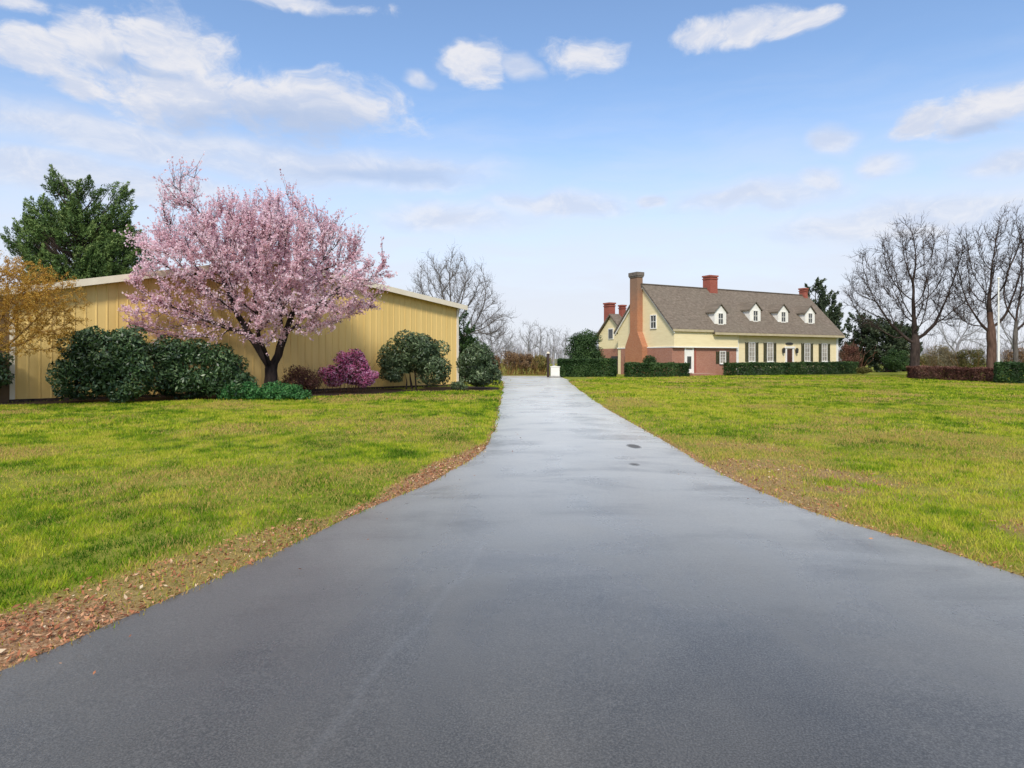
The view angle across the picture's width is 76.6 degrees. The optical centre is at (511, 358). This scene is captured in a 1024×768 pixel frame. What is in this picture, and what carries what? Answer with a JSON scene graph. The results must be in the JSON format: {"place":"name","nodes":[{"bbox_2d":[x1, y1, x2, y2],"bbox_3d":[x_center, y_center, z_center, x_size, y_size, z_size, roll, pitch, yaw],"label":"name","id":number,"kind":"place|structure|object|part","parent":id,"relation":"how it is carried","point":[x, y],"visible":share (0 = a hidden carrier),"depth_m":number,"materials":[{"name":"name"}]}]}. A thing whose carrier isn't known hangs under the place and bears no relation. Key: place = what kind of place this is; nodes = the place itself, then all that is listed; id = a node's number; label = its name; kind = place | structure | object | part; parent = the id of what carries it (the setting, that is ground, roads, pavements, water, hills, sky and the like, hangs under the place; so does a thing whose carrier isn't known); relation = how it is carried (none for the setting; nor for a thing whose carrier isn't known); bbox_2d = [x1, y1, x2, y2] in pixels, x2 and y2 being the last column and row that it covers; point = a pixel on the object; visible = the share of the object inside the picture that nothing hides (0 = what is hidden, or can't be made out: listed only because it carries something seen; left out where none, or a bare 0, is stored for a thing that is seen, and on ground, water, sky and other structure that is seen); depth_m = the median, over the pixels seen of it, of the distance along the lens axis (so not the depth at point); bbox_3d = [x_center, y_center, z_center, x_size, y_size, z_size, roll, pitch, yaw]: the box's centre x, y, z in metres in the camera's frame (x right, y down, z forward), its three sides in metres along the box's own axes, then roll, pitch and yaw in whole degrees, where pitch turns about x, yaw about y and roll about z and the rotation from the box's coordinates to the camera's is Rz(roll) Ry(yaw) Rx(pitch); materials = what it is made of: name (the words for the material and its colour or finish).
{"place":"outdoors","nodes":[
{"label":"outdoors","id":0,"kind":"place"},
{"bbox_2d":[0,376,1023,767],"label":"driveway","id":1,"kind":"structure","parent":0,"point":[576,578],"depth_m":4.00,"materials":[{"name":"grey asphalt"}]},
{"bbox_2d":[0,359,1023,675],"bbox_3d":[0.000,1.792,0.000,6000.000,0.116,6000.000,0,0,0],"label":"lawn","id":2,"kind":"structure","parent":0,"point":[456,461],"depth_m":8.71,"materials":[{"name":"plant"}]},
{"bbox_2d":[0,250,93,358],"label":"budding tree","id":3,"kind":"object","parent":2,"relation":"on","point":[30,304],"visible":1,"depth_m":22.45,"materials":[{"name":"orange plant"}]},
{"bbox_2d":[0,164,160,283],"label":"pine tree","id":4,"kind":"object","parent":2,"relation":"on","point":[96,247],"visible":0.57,"depth_m":58.74,"materials":[{"name":"green plant"}]},
{"bbox_2d":[0,260,467,402],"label":"barn","id":5,"kind":"structure","parent":2,"relation":"on","point":[369,333],"depth_m":32.84,"materials":[{"name":"painted siding"},{"name":"metal"}]},
{"bbox_2d":[0,386,498,404],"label":"garden bed","id":6,"kind":"object","parent":2,"relation":"on","point":[376,391],"visible":0.5,"depth_m":32.56,"materials":[{"name":"brown soil"}]},
{"bbox_2d":[0,351,14,388],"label":"rhododendron","id":7,"kind":"object","parent":6,"relation":"on","point":[3,374],"visible":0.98,"depth_m":25.28,"materials":[{"name":"green plant"}]},
{"bbox_2d":[45,324,163,403],"bbox_3d":[-16.186,0.186,26.189,4.261,3.185,3.143,0,0,0],"label":"rhododendron","id":8,"kind":"object","parent":6,"relation":"on","point":[110,369],"visible":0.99,"depth_m":25.42,"materials":[{"name":"green plant"}]},
{"bbox_2d":[144,335,257,398],"bbox_3d":[-13.734,0.382,28.324,5.244,2.881,2.716,0,0,0],"label":"rhododendron","id":9,"kind":"object","parent":6,"relation":"on","point":[170,357],"visible":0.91,"depth_m":27.70,"materials":[{"name":"green plant"}]},
{"bbox_2d":[216,381,267,399],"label":"shrub","id":10,"kind":"object","parent":6,"relation":"on","point":[251,391],"visible":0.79,"depth_m":27.56,"materials":[{"name":"green plant"}]},
{"bbox_2d":[113,151,397,385],"bbox_3d":[-11.481,-3.992,30.373,12.311,11.918,6.831,0,0,0],"label":"cherry tree","id":11,"kind":"object","parent":6,"relation":"on","point":[262,244],"visible":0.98,"depth_m":29.11,"materials":[{"name":"pink plant"}]},
{"bbox_2d":[255,381,312,399],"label":"shrub","id":12,"kind":"object","parent":6,"relation":"on","point":[287,391],"visible":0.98,"depth_m":27.59,"materials":[{"name":"green plant"}]},
{"bbox_2d":[278,364,337,393],"bbox_3d":[-10.313,0.949,32.056,3.478,1.820,2.577,0,0,0],"label":"dark twiggy shrub","id":13,"kind":"object","parent":6,"relation":"on","point":[301,376],"visible":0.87,"depth_m":32.11,"materials":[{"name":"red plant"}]},
{"bbox_2d":[305,348,379,392],"bbox_3d":[-8.807,0.590,33.546,3.894,2.542,2.669,0,0,0],"label":"azalea","id":14,"kind":"object","parent":6,"relation":"on","point":[352,368],"visible":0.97,"depth_m":33.50,"materials":[{"name":"plant"}]},
{"bbox_2d":[376,329,451,389],"bbox_3d":[-5.568,0.079,36.955,4.347,3.576,3.046,0,0,0],"label":"clipped shrub","id":15,"kind":"object","parent":6,"relation":"on","point":[420,353],"visible":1,"depth_m":36.36,"materials":[{"name":"green plant"}]},
{"bbox_2d":[450,380,467,390],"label":"shrub","id":16,"kind":"object","parent":6,"relation":"on","point":[458,385],"visible":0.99,"depth_m":35.91,"materials":[{"name":"green plant"}]},
{"bbox_2d":[456,341,502,386],"bbox_3d":[-1.909,0.312,37.478,2.623,2.698,2.514,0,0,-25],"label":"round shrub","id":17,"kind":"object","parent":6,"relation":"on","point":[478,366],"visible":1,"depth_m":36.90,"materials":[{"name":"green plant"}]},
{"bbox_2d":[406,237,516,345],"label":"bare tree","id":18,"kind":"object","parent":2,"relation":"on","point":[462,288],"visible":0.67,"depth_m":73.74,"materials":[{"name":"grey plant"}]},
{"bbox_2d":[459,310,481,381],"bbox_3d":[-3.710,-0.922,50.062,4.390,5.759,3.599,0,0,0],"label":"conifer tree","id":19,"kind":"object","parent":2,"relation":"on","point":[465,341],"visible":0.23,"depth_m":49.67,"materials":[{"name":"green plant"}]},
{"bbox_2d":[464,304,520,354],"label":"bare tree","id":20,"kind":"object","parent":2,"relation":"on","point":[495,347],"visible":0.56,"depth_m":88.00,"materials":[{"name":"grey plant"}]},
{"bbox_2d":[492,355,510,374],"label":"brown bush","id":21,"kind":"object","parent":2,"relation":"on","point":[496,358],"visible":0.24,"depth_m":71.67,"materials":[{"name":"brown plant"}]},
{"bbox_2d":[501,335,516,350],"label":"bare tree","id":22,"kind":"object","parent":2,"relation":"on","point":[509,343],"visible":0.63,"depth_m":149.85,"materials":[{"name":"grey plant"}]},
{"bbox_2d":[0,407,1023,673],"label":"leaf litter","id":23,"kind":"object","parent":2,"relation":"on","point":[74,619],"visible":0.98,"depth_m":5.20,"materials":[{"name":"brown plant"}]},
{"bbox_2d":[499,348,531,374],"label":"brown bush","id":24,"kind":"object","parent":2,"relation":"on","point":[512,358],"visible":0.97,"depth_m":71.59,"materials":[{"name":"brown plant"}]},
{"bbox_2d":[507,350,542,374],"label":"brown bush","id":25,"kind":"object","parent":2,"relation":"on","point":[526,362],"visible":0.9,"depth_m":71.61,"materials":[{"name":"brown plant"}]},
{"bbox_2d":[518,321,540,353],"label":"bare tree","id":26,"kind":"object","parent":2,"relation":"on","point":[528,343],"visible":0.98,"depth_m":149.77,"materials":[{"name":"grey plant"}]},
{"bbox_2d":[529,318,550,364],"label":"bare tree","id":27,"kind":"object","parent":2,"relation":"on","point":[540,334],"visible":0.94,"depth_m":149.87,"materials":[{"name":"grey plant"}]},
{"bbox_2d":[529,353,555,374],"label":"brown bush","id":28,"kind":"object","parent":2,"relation":"on","point":[541,360],"visible":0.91,"depth_m":71.66,"materials":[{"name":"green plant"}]},
{"bbox_2d":[546,352,549,376],"bbox_3d":[3.510,0.610,63.000,0.340,2.580,0.340,0,0,0],"label":"gate post","id":29,"kind":"object","parent":2,"relation":"on","point":[547,353],"visible":0.66,"depth_m":62.88,"materials":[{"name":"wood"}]},
{"bbox_2d":[546,327,563,365],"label":"bare tree","id":30,"kind":"object","parent":2,"relation":"on","point":[554,348],"visible":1,"depth_m":149.85,"materials":[{"name":"grey plant"}]},
{"bbox_2d":[550,366,560,377],"bbox_3d":[4.119,1.280,62.000,1.000,1.240,0.760,0,0,0],"label":"utility cabinet","id":31,"kind":"object","parent":2,"relation":"on","point":[554,371],"visible":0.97,"depth_m":61.67,"materials":[{"name":"white metal"}]},
{"bbox_3d":[4.119,1.235,61.686,0.720,0.730,0.022,0,0,0],"label":"door","id":32,"kind":"part","parent":31,"relation":"part of","materials":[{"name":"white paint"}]},
{"bbox_2d":[559,332,569,358],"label":"bare tree","id":33,"kind":"object","parent":2,"relation":"on","point":[562,342],"visible":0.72,"depth_m":149.83,"materials":[{"name":"grey plant"}]},
{"bbox_2d":[562,328,605,370],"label":"topiary shrub","id":34,"kind":"object","parent":2,"relation":"on","point":[583,346],"visible":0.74,"depth_m":66.55,"materials":[{"name":"green plant"}]},
{"bbox_2d":[557,358,616,376],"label":"clipped hedge","id":35,"kind":"object","parent":2,"relation":"on","point":[601,367],"visible":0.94,"depth_m":63.03,"materials":[{"name":"green plant"}]},
{"bbox_2d":[641,355,656,371],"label":"green bush","id":36,"kind":"object","parent":2,"relation":"on","point":[649,359],"visible":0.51,"depth_m":64.40,"materials":[{"name":"green plant"}]},
{"bbox_2d":[623,361,689,376],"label":"clipped hedge","id":37,"kind":"object","parent":2,"relation":"on","point":[635,369],"visible":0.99,"depth_m":63.16,"materials":[{"name":"green plant"}]},
{"bbox_2d":[595,272,844,375],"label":"house","id":38,"kind":"structure","parent":2,"relation":"on","point":[709,328],"depth_m":71.50,"materials":[{"name":"beige paint"}]},
{"bbox_2d":[650,314,656,328],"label":"window","id":39,"kind":"structure","parent":38,"relation":"in","point":[653,318],"depth_m":68.43,"materials":[{"name":"white glass"}]},
{"bbox_2d":[684,348,693,372],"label":"side door","id":40,"kind":"structure","parent":38,"relation":"in","point":[688,354],"depth_m":66.99,"materials":[{"name":"white paint"}]},
{"bbox_2d":[716,351,728,363],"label":"window","id":41,"kind":"structure","parent":38,"relation":"in","point":[722,357],"depth_m":69.17,"materials":[{"name":"white glass"}]},
{"bbox_2d":[745,342,757,361],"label":"window","id":42,"kind":"structure","parent":38,"relation":"in","point":[751,348],"depth_m":71.43,"materials":[{"name":"white glass"}]},
{"bbox_2d":[763,342,775,361],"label":"window","id":43,"kind":"structure","parent":38,"relation":"in","point":[769,349],"depth_m":72.79,"materials":[{"name":"white glass"}]},
{"bbox_2d":[784,346,794,361],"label":"door","id":44,"kind":"structure","parent":38,"relation":"in","point":[789,353],"depth_m":74.31,"materials":[{"name":"paint"}]},
{"bbox_2d":[801,343,812,361],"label":"window","id":45,"kind":"structure","parent":38,"relation":"in","point":[807,347],"depth_m":75.85,"materials":[{"name":"white glass"}]},
{"bbox_2d":[819,343,829,361],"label":"window","id":46,"kind":"structure","parent":38,"relation":"in","point":[824,348],"depth_m":77.26,"materials":[{"name":"white glass"}]},
{"bbox_2d":[459,328,1023,363],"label":"distant wood","id":47,"kind":"object","parent":2,"relation":"on","point":[535,352],"visible":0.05,"depth_m":218.27,"materials":[{"name":"plant"}]},
{"bbox_2d":[722,362,797,375],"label":"clipped hedge","id":48,"kind":"object","parent":2,"relation":"on","point":[762,368],"visible":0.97,"depth_m":68.33,"materials":[{"name":"green plant"}]},
{"bbox_2d":[804,276,844,346],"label":"pine tree","id":49,"kind":"object","parent":2,"relation":"on","point":[835,317],"visible":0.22,"depth_m":96.19,"materials":[{"name":"green plant"}]},
{"bbox_2d":[791,361,858,374],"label":"clipped hedge","id":50,"kind":"object","parent":2,"relation":"on","point":[814,367],"visible":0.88,"depth_m":73.53,"materials":[{"name":"green plant"}]},
{"bbox_2d":[838,338,873,367],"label":"brown bush","id":51,"kind":"object","parent":2,"relation":"on","point":[852,350],"visible":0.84,"depth_m":79.65,"materials":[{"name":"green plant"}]},
{"bbox_2d":[840,310,881,367],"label":"evergreen tree","id":52,"kind":"object","parent":2,"relation":"on","point":[858,337],"visible":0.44,"depth_m":87.60,"materials":[{"name":"green plant"}]},
{"bbox_2d":[856,367,872,373],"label":"shrub","id":53,"kind":"object","parent":2,"relation":"on","point":[864,370],"visible":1,"depth_m":71.82,"materials":[{"name":"green plant"}]},
{"bbox_2d":[862,317,909,371],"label":"evergreen tree","id":54,"kind":"object","parent":2,"relation":"on","point":[883,341],"visible":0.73,"depth_m":83.41,"materials":[{"name":"green plant"}]},
{"bbox_2d":[880,347,909,370],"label":"green bush","id":55,"kind":"object","parent":2,"relation":"on","point":[897,363],"visible":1,"depth_m":73.61,"materials":[{"name":"green plant"}]},
{"bbox_2d":[890,320,923,370],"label":"evergreen tree","id":56,"kind":"object","parent":2,"relation":"on","point":[908,333],"visible":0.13,"depth_m":89.18,"materials":[{"name":"green plant"}]},
{"bbox_2d":[839,212,987,371],"bbox_3d":[36.767,-6.015,59.976,13.221,15.947,7.476,0,0,0],"label":"bare tree","id":57,"kind":"object","parent":2,"relation":"on","point":[914,340],"visible":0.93,"depth_m":59.75,"materials":[{"name":"brown plant"}]},
{"bbox_2d":[908,350,942,372],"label":"olive bush","id":58,"kind":"object","parent":2,"relation":"on","point":[922,357],"visible":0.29,"depth_m":71.89,"materials":[{"name":"green plant"}]},
{"bbox_2d":[921,343,954,373],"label":"tan bush","id":59,"kind":"object","parent":2,"relation":"on","point":[933,361],"visible":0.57,"depth_m":65.85,"materials":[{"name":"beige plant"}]},
{"bbox_2d":[929,349,969,372],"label":"tan bush","id":60,"kind":"object","parent":2,"relation":"on","point":[945,360],"visible":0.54,"depth_m":63.76,"materials":[{"name":"brown plant"}]},
{"bbox_2d":[905,365,994,381],"bbox_3d":[35.810,1.173,52.983,1.517,1.340,9.328,0,0,-5],"label":"red hedge","id":61,"kind":"object","parent":2,"relation":"on","point":[965,373],"visible":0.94,"depth_m":52.40,"materials":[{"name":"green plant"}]},
{"bbox_2d":[927,296,1000,359],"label":"bare tree","id":62,"kind":"object","parent":2,"relation":"on","point":[960,341],"visible":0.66,"depth_m":104.88,"materials":[{"name":"grey plant"}]},
{"bbox_2d":[933,344,996,375],"bbox_3d":[44.101,0.004,63.176,5.870,3.730,4.154,0,0,36],"label":"olive bush","id":63,"kind":"object","parent":2,"relation":"on","point":[979,360],"visible":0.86,"depth_m":62.69,"materials":[{"name":"brown plant"}]},
{"bbox_2d":[933,202,1023,376],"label":"bare tree","id":64,"kind":"object","parent":2,"relation":"on","point":[991,351],"visible":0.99,"depth_m":55.89,"materials":[{"name":"brown plant"}]},
{"bbox_2d":[997,277,999,361],"bbox_3d":[39.037,-2.330,52.000,0.400,8.460,0.390,0,0,0],"label":"flagpole","id":65,"kind":"object","parent":2,"relation":"on","point":[998,341],"visible":0.68,"depth_m":51.95,"materials":[{"name":"white metal"}]},
{"bbox_2d":[984,285,1023,361],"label":"bare tree","id":66,"kind":"object","parent":2,"relation":"on","point":[1020,314],"visible":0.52,"depth_m":109.82,"materials":[{"name":"grey plant"}]},
{"bbox_2d":[993,361,1023,383],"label":"clipped hedge","id":67,"kind":"object","parent":2,"relation":"on","point":[1005,369],"visible":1,"depth_m":46.30,"materials":[{"name":"green plant"}]},
{"bbox_2d":[999,200,1023,371],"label":"bare tree","id":68,"kind":"object","parent":2,"relation":"on","point":[1015,340],"visible":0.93,"depth_m":54.94,"materials":[{"name":"brown plant"}]},
{"bbox_2d":[1000,346,1023,362],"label":"brown bush","id":69,"kind":"object","parent":2,"relation":"on","point":[1008,357],"visible":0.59,"depth_m":69.84,"materials":[{"name":"brown plant"}]},
{"bbox_2d":[0,0,1023,358],"label":"sky","id":70,"kind":"structure","parent":0,"point":[571,148],"materials":[{"name":"blue"}]}
]}

